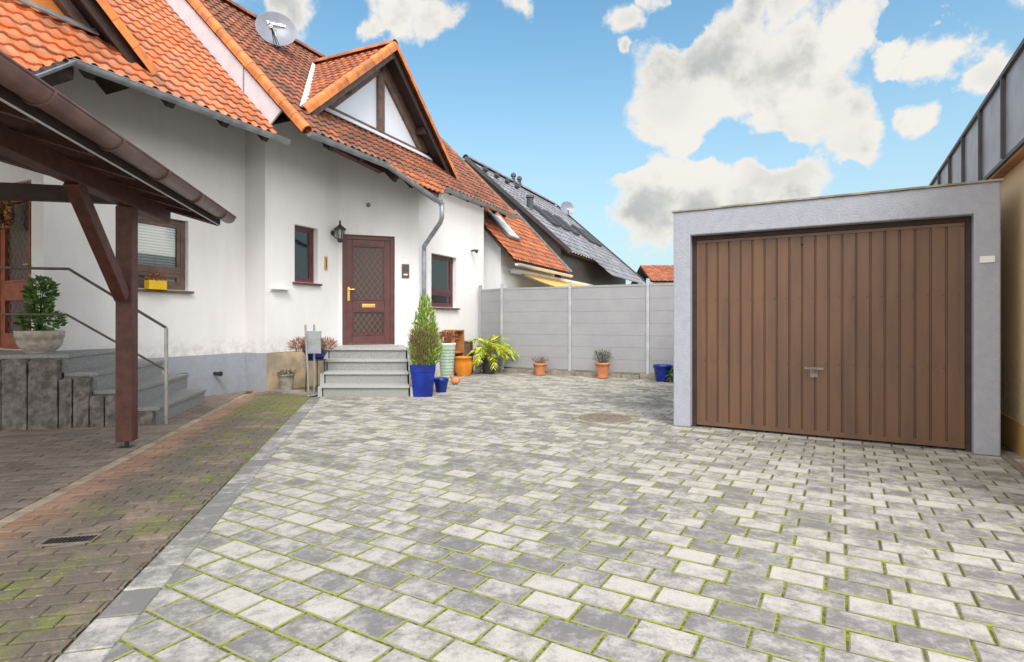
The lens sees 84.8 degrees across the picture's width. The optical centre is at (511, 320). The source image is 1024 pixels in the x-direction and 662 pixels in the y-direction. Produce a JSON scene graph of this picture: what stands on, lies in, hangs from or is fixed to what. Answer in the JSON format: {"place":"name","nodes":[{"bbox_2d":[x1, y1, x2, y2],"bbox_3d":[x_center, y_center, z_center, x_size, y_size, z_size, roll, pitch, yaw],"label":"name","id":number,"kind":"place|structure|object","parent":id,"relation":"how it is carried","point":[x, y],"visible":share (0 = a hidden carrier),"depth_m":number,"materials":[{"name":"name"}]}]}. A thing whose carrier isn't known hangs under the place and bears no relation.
{"place":"outdoors","nodes":[
{"label":"outdoors","id":0,"kind":"place"},
{"bbox_2d":[0,394,247,527],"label":"sett strip","id":1,"kind":"object","parent":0,"point":[13,517],"visible":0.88,"depth_m":4.41,"materials":[{"name":"grey stone"}]},
{"bbox_2d":[0,391,248,518],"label":"carport floor","id":2,"kind":"structure","parent":0,"point":[46,462],"depth_m":5.11,"materials":[{"name":"brick"}]},
{"bbox_2d":[0,266,167,423],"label":"stair railing","id":3,"kind":"object","parent":2,"relation":"on","point":[165,368],"visible":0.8,"depth_m":6.38,"materials":[{"name":"metal"}]},
{"bbox_2d":[0,348,205,430],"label":"stone stairs","id":4,"kind":"structure","parent":2,"relation":"on","point":[38,391],"depth_m":6.30,"materials":[{"name":"grey stone"}]},
{"bbox_2d":[13,274,68,352],"bbox_3d":[-5.555,-0.087,6.623,0.532,0.924,0.474,0,0,0],"label":"potted shrub","id":5,"kind":"object","parent":4,"relation":"on","point":[39,338],"visible":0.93,"depth_m":6.55,"materials":[{"name":"green plant"}]},
{"bbox_2d":[0,50,235,447],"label":"carport","id":6,"kind":"object","parent":2,"relation":"on","point":[88,159],"visible":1,"depth_m":4.65,"materials":[{"name":"brown wood"}]},
{"bbox_2d":[0,0,290,395],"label":"terraced house","id":7,"kind":"structure","parent":2,"relation":"on","point":[153,79],"depth_m":7.99,"materials":[{"name":"white paint"}]},
{"bbox_2d":[0,182,30,348],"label":"door","id":8,"kind":"structure","parent":7,"relation":"in","point":[15,242],"depth_m":7.41,"materials":[{"name":"red wood"}]},
{"bbox_2d":[0,200,14,229],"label":"wreath","id":9,"kind":"object","parent":8,"relation":"hanging from","point":[8,223],"depth_m":7.21,"materials":[{"name":"brown plant"}]},
{"bbox_2d":[144,272,166,289],"bbox_3d":[-5.152,-0.589,8.122,0.296,0.272,0.283,0,0,0],"label":"flower box","id":10,"kind":"object","parent":7,"relation":"on","point":[156,284],"visible":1,"depth_m":8.09,"materials":[{"name":"yellow paint"}]},
{"bbox_2d":[138,214,193,293],"bbox_3d":[-5.240,-0.978,8.217,0.210,1.116,1.111,0,0,25],"label":"window","id":11,"kind":"structure","parent":7,"relation":"in","point":[161,247],"depth_m":8.41,"materials":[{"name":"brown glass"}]},
{"bbox_2d":[213,371,222,375],"bbox_3d":[-4.763,0.849,9.036,0.210,0.080,0.084,0,0,25],"label":"waste pipe","id":12,"kind":"object","parent":7,"relation":"attached to","point":[220,373],"visible":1,"depth_m":9.00,"materials":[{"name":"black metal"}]},
{"bbox_2d":[0,387,316,661],"bbox_3d":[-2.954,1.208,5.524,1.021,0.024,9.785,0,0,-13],"label":"brick paving","id":13,"kind":"structure","parent":0,"point":[131,501],"depth_m":3.32,"materials":[{"name":"brick"}]},
{"bbox_2d":[36,533,102,546],"bbox_3d":[-2.410,1.195,3.060,0.260,0.008,0.120,0,0,-13],"label":"drain grate","id":14,"kind":"object","parent":13,"relation":"on","point":[63,540],"visible":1,"depth_m":3.06,"materials":[{"name":"metal"}]},
{"bbox_2d":[265,389,316,395],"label":"paving slab","id":15,"kind":"structure","parent":13,"relation":"on","point":[295,392],"depth_m":9.25,"materials":[{"name":"concrete"}]},
{"bbox_2d":[276,369,296,389],"bbox_3d":[-3.803,1.004,9.491,0.327,0.391,0.341,0,0,0],"label":"concrete pot","id":16,"kind":"object","parent":15,"relation":"on","point":[286,380],"visible":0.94,"depth_m":9.41,"materials":[{"name":"concrete"}]},
{"bbox_2d":[305,359,325,393],"bbox_3d":[-3.248,0.918,9.280,0.340,0.565,0.340,0,0,0],"label":"plant stand","id":17,"kind":"object","parent":15,"relation":"on","point":[317,372],"visible":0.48,"depth_m":9.17,"materials":[{"name":"black metal"}]},
{"bbox_2d":[287,335,339,359],"bbox_3d":[-3.284,0.433,9.269,0.887,0.402,0.501,0,0,0],"label":"heather bowl","id":18,"kind":"object","parent":17,"relation":"on","point":[329,342],"visible":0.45,"depth_m":9.22,"materials":[{"name":"plant"}]},
{"bbox_2d":[304,325,320,396],"bbox_3d":[-3.160,0.630,8.940,0.246,1.141,0.180,0,0,0],"label":"mailbox stand","id":19,"kind":"object","parent":13,"relation":"on","point":[313,342],"visible":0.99,"depth_m":8.89,"materials":[{"name":"metal"}]},
{"bbox_2d":[249,367,672,391],"bbox_3d":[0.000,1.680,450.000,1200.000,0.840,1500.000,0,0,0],"label":"ground","id":20,"kind":"structure","parent":0,"point":[572,370],"depth_m":14.23,"materials":[{"name":"soil"}]},
{"bbox_2d":[55,397,320,661],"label":"kerb","id":21,"kind":"structure","parent":20,"relation":"on","point":[107,628],"depth_m":2.73,"materials":[{"name":"grey stone"}]},
{"bbox_2d":[484,207,572,366],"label":"lean to house","id":22,"kind":"structure","parent":20,"relation":"on","point":[510,243],"depth_m":15.32,"materials":[{"name":"ceramic"}]},
{"bbox_2d":[510,269,591,286],"bbox_3d":[2.498,-1.002,17.683,2.295,0.735,7.200,0,0,25],"label":"awning","id":23,"kind":"object","parent":22,"relation":"attached to","point":[551,281],"visible":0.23,"depth_m":16.09,"materials":[{"name":"yellow fabric"}]},
{"bbox_2d":[463,154,645,284],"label":"terraced house","id":24,"kind":"structure","parent":20,"relation":"on","point":[583,253],"depth_m":20.84,"materials":[{"name":"grey tile"}]},
{"bbox_2d":[560,201,573,214],"bbox_3d":[2.707,-5.477,27.405,0.460,0.754,0.615,0,0,37],"label":"satellite dish","id":25,"kind":"object","parent":24,"relation":"attached to","point":[567,207],"visible":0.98,"depth_m":27.46,"materials":[{"name":"metal"}]},
{"bbox_2d":[631,265,673,283],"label":"house","id":26,"kind":"structure","parent":20,"relation":"on","point":[659,273],"depth_m":41.73,"materials":[{"name":"tile"}]},
{"bbox_2d":[929,38,1023,475],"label":"rendered building","id":27,"kind":"structure","parent":20,"relation":"on","point":[989,145],"depth_m":5.27,"materials":[{"name":"paint"}]},
{"bbox_2d":[475,363,481,371],"bbox_3d":[-0.786,1.100,13.100,0.190,0.200,0.190,0,0,0],"label":"pot","id":28,"kind":"object","parent":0,"point":[478,368],"visible":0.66,"depth_m":13.04,"materials":[{"name":"stone"}]},
{"bbox_2d":[82,368,1023,661],"bbox_3d":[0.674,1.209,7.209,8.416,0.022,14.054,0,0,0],"label":"driveway paving","id":29,"kind":"structure","parent":0,"point":[481,398],"depth_m":3.04,"materials":[{"name":"grey stone"}]},
{"bbox_2d":[166,0,517,392],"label":"terraced house","id":30,"kind":"structure","parent":29,"relation":"on","point":[357,127],"depth_m":10.87,"materials":[{"name":"white paint"}]},
{"bbox_2d":[255,11,296,46],"bbox_3d":[-4.623,-5.699,11.003,0.464,0.798,0.632,0,0,30],"label":"satellite dish","id":31,"kind":"object","parent":30,"relation":"attached to","point":[275,29],"visible":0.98,"depth_m":11.05,"materials":[{"name":"metal"}]},
{"bbox_2d":[270,288,290,291],"bbox_3d":[-3.974,-0.530,9.642,0.100,0.050,0.363,0,0,25],"label":"wall ledge","id":32,"kind":"object","parent":30,"relation":"attached to","point":[279,289],"depth_m":9.61,"materials":[{"name":"white metal"}]},
{"bbox_2d":[292,226,321,285],"bbox_3d":[-3.793,-1.188,10.260,0.230,1.069,0.661,0,0,25],"label":"window","id":33,"kind":"structure","parent":30,"relation":"in","point":[304,237],"depth_m":10.36,"materials":[{"name":"brown wood"}]},
{"bbox_2d":[324,256,327,269],"bbox_3d":[-3.534,-1.094,10.669,0.032,0.260,0.070,0,0,25],"label":"wall thermometer","id":34,"kind":"object","parent":30,"relation":"attached to","point":[325,262],"depth_m":10.65,"materials":[{"name":"gold metal"}]},
{"bbox_2d":[331,220,345,242],"bbox_3d":[-3.340,-1.725,10.794,0.304,0.440,0.240,0,0,0],"label":"wall lantern","id":35,"kind":"object","parent":30,"relation":"attached to","point":[341,228],"depth_m":10.78,"materials":[{"name":"black metal"}]},
{"bbox_2d":[342,234,393,344],"bbox_3d":[-2.881,-0.615,11.271,1.022,2.189,0.126,0,0,-20],"label":"door","id":36,"kind":"structure","parent":30,"relation":"in","point":[367,261],"depth_m":11.29,"materials":[{"name":"brown wood"}]},
{"bbox_2d":[402,264,408,277],"bbox_3d":[-2.169,-1.016,11.432,0.150,0.280,0.030,0,0,-20],"label":"door intercom","id":37,"kind":"object","parent":30,"relation":"attached to","point":[405,270],"depth_m":11.42,"materials":[{"name":"plastic"}]},
{"bbox_2d":[430,254,459,309],"bbox_3d":[-1.540,-0.853,12.470,0.230,1.197,1.158,0,0,25],"label":"window","id":38,"kind":"structure","parent":30,"relation":"in","point":[441,266],"depth_m":12.60,"materials":[{"name":"brown wood"}]},
{"bbox_2d":[318,345,412,396],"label":"entrance steps","id":39,"kind":"structure","parent":29,"relation":"on","point":[367,370],"depth_m":9.21,"materials":[{"name":"grey stone"}]},
{"bbox_2d":[406,294,443,396],"bbox_3d":[-1.413,0.360,8.984,0.644,1.680,0.636,0,0,0],"label":"potted conifer","id":40,"kind":"object","parent":29,"relation":"on","point":[424,343],"visible":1,"depth_m":8.88,"materials":[{"name":"plant"}]},
{"bbox_2d":[434,377,448,392],"bbox_3d":[-1.193,1.080,9.450,0.255,0.240,0.255,0,0,0],"label":"flower pot","id":41,"kind":"object","parent":29,"relation":"on","point":[441,383],"visible":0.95,"depth_m":9.36,"materials":[{"name":"ceramic"}]},
{"bbox_2d":[437,329,458,380],"bbox_3d":[-1.322,0.680,11.326,0.531,1.039,0.512,0,0,0],"label":"garden urn","id":42,"kind":"object","parent":29,"relation":"on","point":[446,361],"visible":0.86,"depth_m":11.23,"materials":[{"name":"green ceramic"}]},
{"bbox_2d":[444,330,463,374],"bbox_3d":[-1.291,0.700,12.569,0.260,1.000,0.450,0,0,25],"label":"wooden shelf","id":43,"kind":"object","parent":29,"relation":"on","point":[459,349],"visible":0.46,"depth_m":12.71,"materials":[{"name":"brown wood"}]},
{"bbox_2d":[449,375,462,383],"bbox_3d":[-1.061,1.105,10.547,0.251,0.181,0.126,0,0,23],"label":"garden ornament","id":44,"kind":"object","parent":29,"relation":"on","point":[455,380],"visible":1,"depth_m":10.52,"materials":[{"name":"ceramic"}]},
{"bbox_2d":[455,356,471,375],"bbox_3d":[-1.057,0.990,12.250,0.384,0.420,0.384,0,0,0],"label":"glazed pot","id":45,"kind":"object","parent":29,"relation":"on","point":[463,365],"visible":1,"depth_m":12.10,"materials":[{"name":"ceramic"}]},
{"bbox_2d":[464,341,472,372],"bbox_3d":[-1.032,0.830,12.845,0.242,0.740,0.230,0,0,5],"label":"wooden box","id":46,"kind":"object","parent":29,"relation":"on","point":[468,347],"visible":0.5,"depth_m":12.73,"materials":[{"name":"brown wood"}]},
{"bbox_2d":[462,335,519,373],"bbox_3d":[-0.482,0.761,12.747,1.332,0.878,1.400,0,0,0],"label":"potted palm","id":47,"kind":"object","parent":29,"relation":"on","point":[488,361],"visible":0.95,"depth_m":12.59,"materials":[{"name":"green plant"}]},
{"bbox_2d":[532,356,548,375],"bbox_3d":[0.616,0.984,12.375,0.439,0.432,0.447,0,0,0],"label":"terracotta pot","id":48,"kind":"object","parent":29,"relation":"on","point":[540,368],"visible":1,"depth_m":12.27,"materials":[{"name":"ceramic"}]},
{"bbox_2d":[479,279,673,380],"bbox_3d":[2.622,0.165,11.671,8.075,2.070,0.398,0,0,30],"label":"privacy fence","id":49,"kind":"object","parent":29,"relation":"on","point":[570,327],"visible":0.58,"depth_m":12.22,"materials":[{"name":"grey plastic"}]},
{"bbox_2d":[592,349,614,378],"bbox_3d":[1.907,0.874,11.695,0.470,0.651,0.461,0,0,0],"label":"terracotta pot","id":50,"kind":"object","parent":29,"relation":"on","point":[602,368],"visible":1,"depth_m":11.63,"materials":[{"name":"ceramic"}]},
{"bbox_2d":[572,413,637,423],"bbox_3d":[1.145,1.204,6.930,0.800,0.033,0.800,0,0,0],"label":"manhole cover","id":51,"kind":"object","parent":29,"relation":"on","point":[605,418],"visible":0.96,"depth_m":6.85,"materials":[{"name":"concrete"}]},
{"bbox_2d":[653,364,673,381],"bbox_3d":[3.062,1.062,11.070,0.565,0.383,0.386,0,0,34],"label":"blue planter","id":52,"kind":"object","parent":29,"relation":"on","point":[663,372],"visible":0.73,"depth_m":10.98,"materials":[{"name":"ceramic"}]},
{"bbox_2d":[672,178,1003,455],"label":"garage","id":53,"kind":"structure","parent":29,"relation":"on","point":[873,315],"depth_m":5.61,"materials":[{"name":"paint"}]},
{"bbox_2d":[697,222,964,448],"bbox_3d":[3.122,0.135,5.752,2.392,2.080,0.110,0,0,30],"label":"door","id":54,"kind":"structure","parent":53,"relation":"in","point":[854,334],"depth_m":5.67,"materials":[{"name":"brown paint"}]},
{"bbox_2d":[980,256,994,262],"bbox_3d":[4.227,-0.548,4.990,0.105,0.058,0.010,0,0,30],"label":"wall plaque","id":55,"kind":"object","parent":53,"relation":"attached to","point":[985,259],"depth_m":4.99,"materials":[{"name":"white metal"}]},
{"bbox_2d":[232,0,1023,283],"label":"sky","id":56,"kind":"structure","parent":0,"point":[631,114],"materials":[{"name":"blue"}]}
]}

